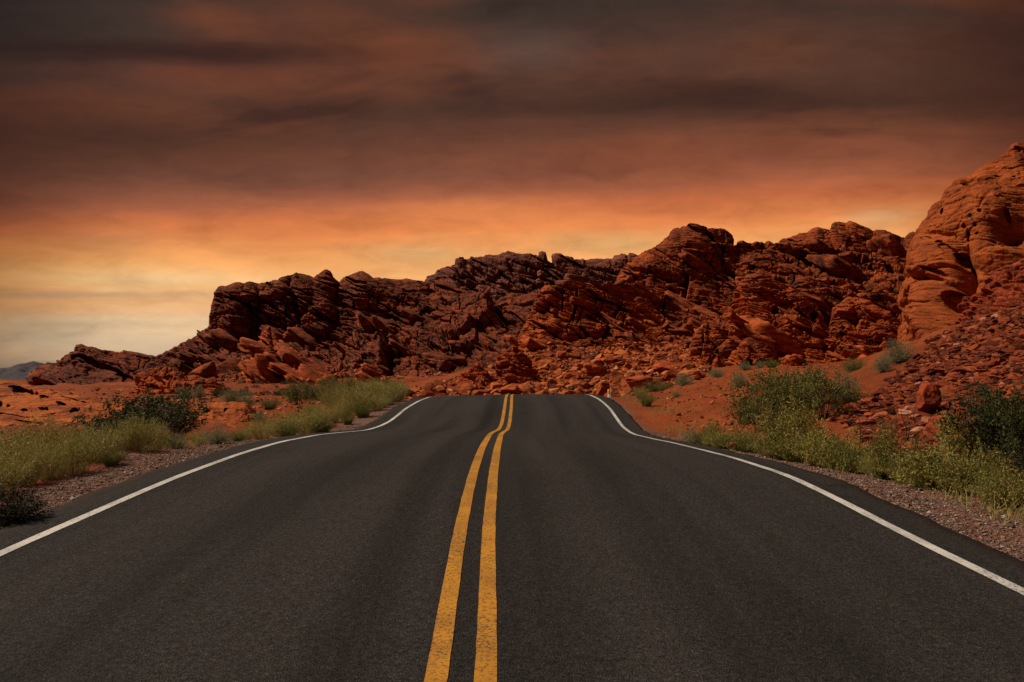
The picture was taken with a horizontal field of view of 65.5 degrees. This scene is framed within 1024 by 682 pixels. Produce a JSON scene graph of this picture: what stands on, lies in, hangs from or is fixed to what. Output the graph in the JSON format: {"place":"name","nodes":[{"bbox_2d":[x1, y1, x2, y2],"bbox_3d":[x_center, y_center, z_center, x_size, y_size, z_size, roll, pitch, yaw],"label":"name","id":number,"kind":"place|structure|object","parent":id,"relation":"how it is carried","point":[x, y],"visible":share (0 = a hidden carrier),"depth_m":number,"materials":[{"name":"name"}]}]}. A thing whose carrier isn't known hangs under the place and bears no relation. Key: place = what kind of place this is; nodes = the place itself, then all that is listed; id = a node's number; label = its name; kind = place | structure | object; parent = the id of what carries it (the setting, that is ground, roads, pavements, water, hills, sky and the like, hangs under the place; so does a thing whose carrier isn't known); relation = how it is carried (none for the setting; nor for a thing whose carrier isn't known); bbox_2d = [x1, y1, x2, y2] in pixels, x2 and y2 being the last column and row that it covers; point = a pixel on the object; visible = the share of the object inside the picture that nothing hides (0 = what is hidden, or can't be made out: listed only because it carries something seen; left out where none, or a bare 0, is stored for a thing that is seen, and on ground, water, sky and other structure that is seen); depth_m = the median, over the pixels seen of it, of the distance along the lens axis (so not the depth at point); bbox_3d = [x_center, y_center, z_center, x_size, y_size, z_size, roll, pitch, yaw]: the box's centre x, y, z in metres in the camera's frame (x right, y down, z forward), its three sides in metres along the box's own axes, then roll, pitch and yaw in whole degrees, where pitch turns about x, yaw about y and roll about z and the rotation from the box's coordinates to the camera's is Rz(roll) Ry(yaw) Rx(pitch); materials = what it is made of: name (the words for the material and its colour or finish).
{"place":"outdoors","nodes":[
{"label":"outdoors","id":0,"kind":"place"},
{"bbox_2d":[0,361,43,379],"bbox_3d":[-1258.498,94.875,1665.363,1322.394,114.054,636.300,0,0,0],"label":"hill","id":1,"kind":"structure","parent":0,"point":[21,371],"depth_m":1466.25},
{"bbox_2d":[0,394,1023,681],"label":"road","id":2,"kind":"structure","parent":0,"point":[528,538],"depth_m":5.56,"materials":[{"name":"asphalt"}]},
{"bbox_2d":[0,309,1023,561],"bbox_3d":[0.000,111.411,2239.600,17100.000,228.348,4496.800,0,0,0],"label":"ground","id":3,"kind":"structure","parent":0,"point":[662,419],"depth_m":25.91,"materials":[{"name":"soil"}]},
{"bbox_2d":[0,442,37,493],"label":"dry brush","id":4,"kind":"object","parent":3,"relation":"on","point":[18,474],"visible":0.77,"depth_m":9.24,"materials":[{"name":"green plant"}]},
{"bbox_2d":[0,424,51,468],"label":"dry brush","id":5,"kind":"object","parent":3,"relation":"on","point":[16,437],"visible":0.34,"depth_m":10.96,"materials":[{"name":"green plant"}]},
{"bbox_2d":[0,473,53,527],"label":"dark shrub","id":6,"kind":"object","parent":3,"relation":"on","point":[11,513],"visible":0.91,"depth_m":7.19,"materials":[{"name":"green plant"}]},
{"bbox_2d":[0,431,61,486],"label":"dry brush","id":7,"kind":"object","parent":3,"relation":"on","point":[39,458],"visible":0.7,"depth_m":9.89,"materials":[{"name":"green plant"}]},
{"bbox_2d":[5,410,76,459],"bbox_3d":[-7.071,1.428,12.017,0.948,0.799,1.020,0,0,38],"label":"dry brush","id":8,"kind":"object","parent":3,"relation":"on","point":[53,431],"visible":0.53,"depth_m":11.94,"materials":[{"name":"green plant"}]},
{"bbox_2d":[18,432,85,479],"bbox_3d":[-6.039,1.508,10.397,0.913,0.618,0.849,0,0,27],"label":"dry brush","id":9,"kind":"object","parent":3,"relation":"on","point":[55,474],"visible":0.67,"depth_m":10.35,"materials":[{"name":"green plant"}]},
{"bbox_2d":[0,380,129,425],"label":"sandstone outcrop","id":10,"kind":"object","parent":3,"relation":"on","point":[18,401],"visible":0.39,"depth_m":27.87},
{"bbox_2d":[40,422,109,474],"bbox_3d":[-5.929,1.455,10.796,0.822,0.734,0.864,0,0,10],"label":"dry brush","id":11,"kind":"object","parent":3,"relation":"on","point":[76,468],"visible":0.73,"depth_m":10.79,"materials":[{"name":"green plant"}]},
{"bbox_2d":[64,421,130,461],"bbox_3d":[-6.060,1.445,11.614,0.915,0.614,0.904,0,0,-28],"label":"dry brush","id":12,"kind":"object","parent":3,"relation":"on","point":[111,437],"visible":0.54,"depth_m":11.60,"materials":[{"name":"green plant"}]},
{"bbox_2d":[25,344,178,385],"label":"sandstone outcrop","id":13,"kind":"object","parent":3,"relation":"on","point":[81,364],"visible":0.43,"depth_m":123.25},
{"bbox_2d":[71,410,146,450],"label":"creosote bush","id":14,"kind":"object","parent":3,"relation":"on","point":[106,421],"visible":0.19,"depth_m":16.35,"materials":[{"name":"green plant"}]},
{"bbox_2d":[93,444,127,465],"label":"green brush","id":15,"kind":"object","parent":3,"relation":"on","point":[115,459],"visible":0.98,"depth_m":11.15,"materials":[{"name":"green plant"}]},
{"bbox_2d":[100,417,148,449],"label":"dry brush","id":16,"kind":"object","parent":3,"relation":"on","point":[125,436],"visible":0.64,"depth_m":12.35,"materials":[{"name":"green plant"}]},
{"bbox_2d":[67,389,195,439],"bbox_3d":[-8.112,1.693,17.016,2.276,1.270,2.734,0,0,16],"label":"creosote bush","id":17,"kind":"object","parent":3,"relation":"on","point":[134,407],"visible":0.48,"depth_m":17.09,"materials":[{"name":"green plant"}]},
{"bbox_2d":[116,410,166,450],"bbox_3d":[-5.888,1.420,12.583,0.769,0.652,0.799,0,0,3],"label":"dry brush","id":18,"kind":"object","parent":3,"relation":"on","point":[146,441],"visible":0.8,"depth_m":12.55,"materials":[{"name":"green plant"}]},
{"bbox_2d":[141,418,172,449],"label":"dry brush","id":19,"kind":"object","parent":3,"relation":"on","point":[158,441],"visible":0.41,"depth_m":13.37,"materials":[{"name":"green plant"}]},
{"bbox_2d":[115,385,212,438],"bbox_3d":[-7.889,1.671,18.410,2.200,1.320,1.974,0,0,-5],"label":"creosote bush","id":20,"kind":"object","parent":3,"relation":"on","point":[159,401],"visible":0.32,"depth_m":18.29,"materials":[{"name":"green plant"}]},
{"bbox_2d":[162,431,189,448],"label":"sage shrub","id":21,"kind":"object","parent":3,"relation":"on","point":[179,443],"visible":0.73,"depth_m":13.56,"materials":[{"name":"green plant"}]},
{"bbox_2d":[128,366,233,395],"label":"sandstone outcrop","id":22,"kind":"object","parent":3,"relation":"on","point":[165,379],"visible":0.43,"depth_m":59.24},
{"bbox_2d":[189,361,217,377],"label":"boulder","id":23,"kind":"object","parent":3,"relation":"on","point":[207,370],"visible":0.77,"depth_m":97.30,"materials":[{"name":"stone"}]},
{"bbox_2d":[200,424,234,444],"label":"sage shrub","id":24,"kind":"object","parent":3,"relation":"on","point":[216,439],"visible":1,"depth_m":14.55,"materials":[{"name":"green plant"}]},
{"bbox_2d":[187,401,269,427],"bbox_3d":[-9.068,3.422,25.666,3.428,3.137,12.539,0,0,-21],"label":"sandstone outcrop","id":25,"kind":"object","parent":3,"relation":"on","point":[232,413],"visible":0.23,"depth_m":23.25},
{"bbox_2d":[216,387,242,401],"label":"sage shrub","id":26,"kind":"object","parent":3,"relation":"on","point":[229,396],"visible":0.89,"depth_m":33.90,"materials":[{"name":"green plant"}]},
{"bbox_2d":[243,416,280,439],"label":"dry brush","id":27,"kind":"object","parent":3,"relation":"on","point":[257,432],"visible":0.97,"depth_m":16.53,"materials":[{"name":"green plant"}]},
{"bbox_2d":[258,410,303,437],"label":"dry brush","id":28,"kind":"object","parent":3,"relation":"on","point":[277,420],"visible":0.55,"depth_m":17.95,"materials":[{"name":"green plant"}]},
{"bbox_2d":[237,326,337,383],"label":"sandstone outcrop","id":29,"kind":"object","parent":3,"relation":"on","point":[274,358],"visible":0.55,"depth_m":106.80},
{"bbox_2d":[273,420,303,436],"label":"green brush","id":30,"kind":"object","parent":3,"relation":"on","point":[292,431],"visible":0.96,"depth_m":16.83,"materials":[{"name":"green plant"}]},
{"bbox_2d":[277,379,329,404],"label":"leafy bush","id":31,"kind":"object","parent":3,"relation":"on","point":[291,392],"visible":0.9,"depth_m":36.73,"materials":[{"name":"green plant"}]},
{"bbox_2d":[285,406,329,434],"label":"dry brush","id":32,"kind":"object","parent":3,"relation":"on","point":[306,430],"visible":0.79,"depth_m":19.10,"materials":[{"name":"green plant"}]},
{"bbox_2d":[301,413,339,432],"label":"green brush","id":33,"kind":"object","parent":3,"relation":"on","point":[328,428],"visible":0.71,"depth_m":19.30,"materials":[{"name":"green plant"}]},
{"bbox_2d":[296,376,355,404],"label":"leafy bush","id":34,"kind":"object","parent":3,"relation":"on","point":[309,393],"visible":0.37,"depth_m":36.66,"materials":[{"name":"green plant"}]},
{"bbox_2d":[316,382,347,407],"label":"dry brush","id":35,"kind":"object","parent":3,"relation":"on","point":[326,396],"visible":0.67,"depth_m":29.83,"materials":[{"name":"green plant"}]},
{"bbox_2d":[318,374,359,399],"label":"leafy bush","id":36,"kind":"object","parent":3,"relation":"on","point":[342,382],"visible":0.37,"depth_m":32.73,"materials":[{"name":"green plant"}]},
{"bbox_2d":[327,394,353,416],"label":"dry brush","id":37,"kind":"object","parent":3,"relation":"on","point":[345,408],"visible":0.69,"depth_m":27.43,"materials":[{"name":"green plant"}]},
{"bbox_2d":[155,269,537,382],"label":"rock ridge","id":38,"kind":"object","parent":3,"relation":"on","point":[395,327],"visible":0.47,"depth_m":141.06,"materials":[{"name":"stone"}]},
{"bbox_2d":[331,380,365,411],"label":"dry brush","id":39,"kind":"object","parent":3,"relation":"on","point":[341,396],"visible":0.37,"depth_m":28.85,"materials":[{"name":"green plant"}]},
{"bbox_2d":[343,387,373,412],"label":"dry brush","id":40,"kind":"object","parent":3,"relation":"on","point":[359,398],"visible":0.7,"depth_m":28.43,"materials":[{"name":"green plant"}]},
{"bbox_2d":[347,398,376,417],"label":"green brush","id":41,"kind":"object","parent":3,"relation":"on","point":[363,411],"visible":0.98,"depth_m":26.48,"materials":[{"name":"green plant"}]},
{"bbox_2d":[353,378,388,406],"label":"dry brush","id":42,"kind":"object","parent":3,"relation":"on","point":[371,389],"visible":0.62,"depth_m":30.91,"materials":[{"name":"green plant"}]},
{"bbox_2d":[366,392,390,410],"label":"dry brush","id":43,"kind":"object","parent":3,"relation":"on","point":[379,403],"visible":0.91,"depth_m":28.52,"materials":[{"name":"green plant"}]},
{"bbox_2d":[0,326,847,434],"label":"rubble","id":44,"kind":"object","parent":3,"relation":"on","point":[623,356],"visible":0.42,"depth_m":62.47,"materials":[{"name":"stone"}]},
{"bbox_2d":[449,362,495,387],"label":"sandstone outcrop","id":45,"kind":"object","parent":3,"relation":"on","point":[477,373],"visible":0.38,"depth_m":64.35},
{"bbox_2d":[498,383,521,393],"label":"boulder","id":46,"kind":"object","parent":3,"relation":"on","point":[512,388],"visible":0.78,"depth_m":56.61,"materials":[{"name":"stone"}]},
{"bbox_2d":[494,344,537,384],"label":"sandstone outcrop","id":47,"kind":"object","parent":3,"relation":"on","point":[513,364],"visible":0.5,"depth_m":65.14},
{"bbox_2d":[504,278,669,352],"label":"rock ridge","id":48,"kind":"object","parent":3,"relation":"on","point":[578,310],"visible":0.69,"depth_m":96.27,"materials":[{"name":"red stone"}]},
{"bbox_2d":[582,362,608,377],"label":"boulder","id":49,"kind":"object","parent":3,"relation":"on","point":[593,370],"visible":0.59,"depth_m":63.10,"materials":[{"name":"stone"}]},
{"bbox_2d":[625,376,652,392],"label":"boulder","id":50,"kind":"object","parent":3,"relation":"on","point":[635,381],"visible":0.66,"depth_m":51.40,"materials":[{"name":"stone"}]},
{"bbox_2d":[652,360,683,373],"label":"boulder","id":51,"kind":"object","parent":3,"relation":"on","point":[660,366],"visible":0.37,"depth_m":59.32,"materials":[{"name":"stone"}]},
{"bbox_2d":[686,323,739,367],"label":"sandstone outcrop","id":52,"kind":"object","parent":3,"relation":"on","point":[713,346],"visible":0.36,"depth_m":68.47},
{"bbox_2d":[698,419,727,446],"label":"globemallow plant","id":53,"kind":"object","parent":3,"relation":"on","point":[712,427],"visible":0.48,"depth_m":16.53,"materials":[{"name":"green plant"}]},
{"bbox_2d":[714,426,757,450],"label":"globemallow plant","id":54,"kind":"object","parent":3,"relation":"on","point":[730,434],"visible":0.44,"depth_m":15.41,"materials":[{"name":"green plant"}]},
{"bbox_2d":[729,427,762,452],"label":"green brush","id":55,"kind":"object","parent":3,"relation":"on","point":[742,443],"visible":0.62,"depth_m":14.54,"materials":[{"name":"green plant"}]},
{"bbox_2d":[725,337,778,365],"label":"sandstone outcrop","id":56,"kind":"object","parent":3,"relation":"on","point":[752,350],"visible":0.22,"depth_m":61.88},
{"bbox_2d":[718,370,801,432],"bbox_3d":[6.348,1.541,20.070,2.147,1.684,1.967,0,0,-10],"label":"leafy bush","id":57,"kind":"object","parent":3,"relation":"on","point":[747,409],"visible":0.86,"depth_m":19.97,"materials":[{"name":"green plant"}]},
{"bbox_2d":[614,221,914,349],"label":"rock ridge","id":58,"kind":"object","parent":3,"relation":"on","point":[696,273],"visible":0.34,"depth_m":108.94,"materials":[{"name":"stone"}]},
{"bbox_2d":[743,397,801,457],"bbox_3d":[4.416,1.462,13.402,0.977,1.064,0.822,0,0,-5],"label":"globemallow plant","id":59,"kind":"object","parent":3,"relation":"on","point":[772,430],"visible":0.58,"depth_m":13.37,"materials":[{"name":"green plant"}]},
{"bbox_2d":[743,366,809,415],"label":"creosote bush","id":60,"kind":"object","parent":3,"relation":"on","point":[751,385],"visible":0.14,"depth_m":21.76,"materials":[{"name":"green plant"}]},
{"bbox_2d":[723,269,835,364],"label":"sandstone outcrop","id":61,"kind":"object","parent":3,"relation":"on","point":[782,320],"visible":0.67,"depth_m":73.84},
{"bbox_2d":[761,433,799,460],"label":"green brush","id":62,"kind":"object","parent":3,"relation":"on","point":[775,455],"visible":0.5,"depth_m":12.85,"materials":[{"name":"green plant"}]},
{"bbox_2d":[746,356,839,422],"bbox_3d":[7.098,1.267,20.334,2.093,1.782,2.221,0,0,-29],"label":"leafy bush","id":63,"kind":"object","parent":3,"relation":"on","point":[796,376],"visible":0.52,"depth_m":20.23,"materials":[{"name":"green plant"}]},
{"bbox_2d":[766,428,820,462],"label":"globemallow plant","id":64,"kind":"object","parent":3,"relation":"on","point":[792,457],"visible":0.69,"depth_m":12.63,"materials":[{"name":"green plant"}]},
{"bbox_2d":[780,354,819,365],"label":"sandstone outcrop","id":65,"kind":"object","parent":3,"relation":"on","point":[794,360],"visible":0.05,"depth_m":56.95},
{"bbox_2d":[778,390,828,444],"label":"globemallow plant","id":66,"kind":"object","parent":3,"relation":"on","point":[803,423],"visible":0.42,"depth_m":14.92,"materials":[{"name":"green plant"}]},
{"bbox_2d":[789,424,850,467],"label":"globemallow plant","id":67,"kind":"object","parent":3,"relation":"on","point":[810,455],"visible":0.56,"depth_m":11.94,"materials":[{"name":"green plant"}]},
{"bbox_2d":[786,363,869,419],"bbox_3d":[7.728,1.256,19.314,1.911,1.518,1.883,0,0,29],"label":"leafy bush","id":68,"kind":"object","parent":3,"relation":"on","point":[819,393],"visible":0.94,"depth_m":19.30,"materials":[{"name":"green plant"}]},
{"bbox_2d":[812,421,864,469],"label":"globemallow plant","id":69,"kind":"object","parent":3,"relation":"on","point":[828,447],"visible":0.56,"depth_m":11.54,"materials":[{"name":"green plant"}]},
{"bbox_2d":[823,442,866,472],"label":"green brush","id":70,"kind":"object","parent":3,"relation":"on","point":[839,461],"visible":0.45,"depth_m":11.15,"materials":[{"name":"green plant"}]},
{"bbox_2d":[827,370,863,402],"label":"sage shrub","id":71,"kind":"object","parent":3,"relation":"on","point":[844,379],"visible":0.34,"depth_m":21.94,"materials":[{"name":"green plant"}]},
{"bbox_2d":[791,276,901,326],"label":"sandstone outcrop","id":72,"kind":"object","parent":3,"relation":"on","point":[825,298],"visible":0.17,"depth_m":83.02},
{"bbox_2d":[838,356,868,372],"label":"green brush","id":73,"kind":"object","parent":3,"relation":"on","point":[854,364],"visible":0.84,"depth_m":33.88,"materials":[{"name":"green plant"}]},
{"bbox_2d":[834,440,876,473],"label":"globemallow plant","id":74,"kind":"object","parent":3,"relation":"on","point":[849,464],"visible":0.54,"depth_m":10.97,"materials":[{"name":"green plant"}]},
{"bbox_2d":[825,297,900,361],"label":"sandstone outcrop","id":75,"kind":"object","parent":3,"relation":"on","point":[858,327],"visible":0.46,"depth_m":68.54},
{"bbox_2d":[853,452,887,477],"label":"dry brush","id":76,"kind":"object","parent":3,"relation":"on","point":[868,468],"visible":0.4,"depth_m":10.52,"materials":[{"name":"green plant"}]},
{"bbox_2d":[869,352,894,371],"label":"sage shrub","id":77,"kind":"object","parent":3,"relation":"on","point":[882,364],"visible":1,"depth_m":26.91,"materials":[{"name":"green plant"}]},
{"bbox_2d":[860,414,911,479],"bbox_3d":[4.916,1.370,10.438,0.632,0.863,0.703,0,0,0],"label":"globemallow plant","id":78,"kind":"object","parent":3,"relation":"on","point":[881,446],"visible":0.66,"depth_m":10.32,"materials":[{"name":"green plant"}]},
{"bbox_2d":[879,337,920,362],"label":"sage shrub","id":79,"kind":"object","parent":3,"relation":"on","point":[897,356],"visible":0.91,"depth_m":27.88,"materials":[{"name":"green plant"}]},
{"bbox_2d":[877,444,935,483],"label":"globemallow plant","id":80,"kind":"object","parent":3,"relation":"on","point":[895,467],"visible":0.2,"depth_m":9.91,"materials":[{"name":"green plant"}]},
{"bbox_2d":[888,431,973,489],"bbox_3d":[4.950,1.408,9.386,1.012,0.700,0.850,0,0,-41],"label":"globemallow plant","id":81,"kind":"object","parent":3,"relation":"on","point":[926,456],"visible":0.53,"depth_m":9.37,"materials":[{"name":"green plant"}]},
{"bbox_2d":[839,302,1023,457],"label":"scree","id":82,"kind":"structure","parent":3,"relation":"on","point":[883,396],"depth_m":19.34,"materials":[{"name":"stone"}]},
{"bbox_2d":[916,382,941,412],"bbox_3d":[8.369,1.142,16.000,0.485,0.619,0.424,0,0,0],"label":"boulder","id":83,"kind":"object","parent":82,"relation":"on","point":[929,399],"visible":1,"depth_m":15.90,"materials":[{"name":"stone"}]},
{"bbox_2d":[926,415,960,437],"bbox_3d":[6.859,1.398,12.600,0.500,0.451,0.456,0,0,0],"label":"boulder","id":84,"kind":"object","parent":3,"relation":"on","point":[929,427],"visible":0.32,"depth_m":12.52,"materials":[{"name":"stone"}]},
{"bbox_2d":[912,454,975,489],"bbox_3d":[5.034,1.529,9.295,0.699,0.439,0.662,0,0,-10],"label":"green brush","id":85,"kind":"object","parent":3,"relation":"on","point":[924,473],"visible":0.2,"depth_m":9.25,"materials":[{"name":"green plant"}]},
{"bbox_2d":[922,452,989,493],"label":"globemallow plant","id":86,"kind":"object","parent":3,"relation":"on","point":[948,481],"visible":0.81,"depth_m":8.96,"materials":[{"name":"green plant"}]},
{"bbox_2d":[931,407,982,465],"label":"globemallow plant","id":87,"kind":"object","parent":3,"relation":"on","point":[963,451],"visible":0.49,"depth_m":10.34,"materials":[{"name":"green plant"}]},
{"bbox_2d":[897,142,1023,345],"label":"sandstone outcrop","id":88,"kind":"object","parent":3,"relation":"on","point":[955,254],"visible":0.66,"depth_m":50.46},
{"bbox_2d":[948,460,1002,490],"bbox_3d":[5.242,1.518,9.009,0.647,0.379,0.634,0,0,8],"label":"green brush","id":89,"kind":"object","parent":3,"relation":"on","point":[975,473],"visible":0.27,"depth_m":8.91,"materials":[{"name":"green plant"}]},
{"bbox_2d":[940,395,1023,461],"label":"creosote bush","id":90,"kind":"object","parent":3,"relation":"on","point":[990,440],"visible":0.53,"depth_m":10.20,"materials":[{"name":"green plant"}]},
{"bbox_2d":[953,258,1023,324],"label":"sandstone outcrop","id":91,"kind":"object","parent":3,"relation":"on","point":[1002,288],"visible":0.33,"depth_m":35.16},
{"bbox_2d":[953,377,1023,428],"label":"creosote bush","id":92,"kind":"object","parent":3,"relation":"on","point":[985,391],"visible":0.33,"depth_m":11.43,"materials":[{"name":"green plant"}]},
{"bbox_2d":[966,437,1019,480],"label":"globemallow plant","id":93,"kind":"object","parent":3,"relation":"on","point":[984,458],"visible":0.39,"depth_m":9.12,"materials":[{"name":"green plant"}]},
{"bbox_2d":[966,476,1021,507],"bbox_3d":[5.049,1.559,8.303,0.588,0.338,0.596,0,0,-8],"label":"dry brush","id":94,"kind":"object","parent":3,"relation":"on","point":[987,483],"visible":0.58,"depth_m":8.27,"materials":[{"name":"green plant"}]},
{"bbox_2d":[966,457,1023,507],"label":"globemallow plant","id":95,"kind":"object","parent":3,"relation":"on","point":[993,480],"visible":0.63,"depth_m":8.29,"materials":[{"name":"green plant"}]},
{"bbox_2d":[975,379,1023,461],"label":"creosote bush","id":96,"kind":"object","parent":3,"relation":"on","point":[1014,425],"visible":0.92,"depth_m":9.68,"materials":[{"name":"green plant"}]},
{"bbox_2d":[975,443,1023,479],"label":"dark shrub","id":97,"kind":"object","parent":3,"relation":"on","point":[1017,461],"visible":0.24,"depth_m":9.21,"materials":[{"name":"green plant"}]},
{"bbox_2d":[990,469,1023,507],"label":"globemallow plant","id":98,"kind":"object","parent":3,"relation":"on","point":[1019,501],"visible":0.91,"depth_m":8.02,"materials":[{"name":"green plant"}]},
{"bbox_2d":[0,425,1023,560],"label":"gravel","id":99,"kind":"structure","parent":0,"point":[50,504],"depth_m":9.18,"materials":[{"name":"gravel"}]},
{"bbox_2d":[0,0,1023,367],"label":"sky","id":100,"kind":"structure","parent":0,"point":[156,156],"materials":[{"name":"orange"}]},
{"bbox_2d":[424,251,637,300],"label":"rock ridge","id":101,"kind":"object","parent":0,"point":[502,274],"visible":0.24,"depth_m":221.13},
{"bbox_2d":[56,392,1023,528],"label":"grass","id":102,"kind":"structure","parent":0,"point":[1015,513],"depth_m":8.82,"materials":[{"name":"green plant"}]},
{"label":"boulder","id":103,"kind":"object","parent":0,"visible":0},
{"bbox_2d":[355,370,380,381],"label":"boulder","id":104,"kind":"object","parent":103,"relation":"on","point":[360,374],"visible":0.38,"depth_m":59.11,"materials":[{"name":"stone"}]},
{"bbox_2d":[361,363,383,376],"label":"boulder","id":105,"kind":"object","parent":104,"relation":"on","point":[373,370],"visible":0.91,"depth_m":59.65,"materials":[{"name":"stone"}]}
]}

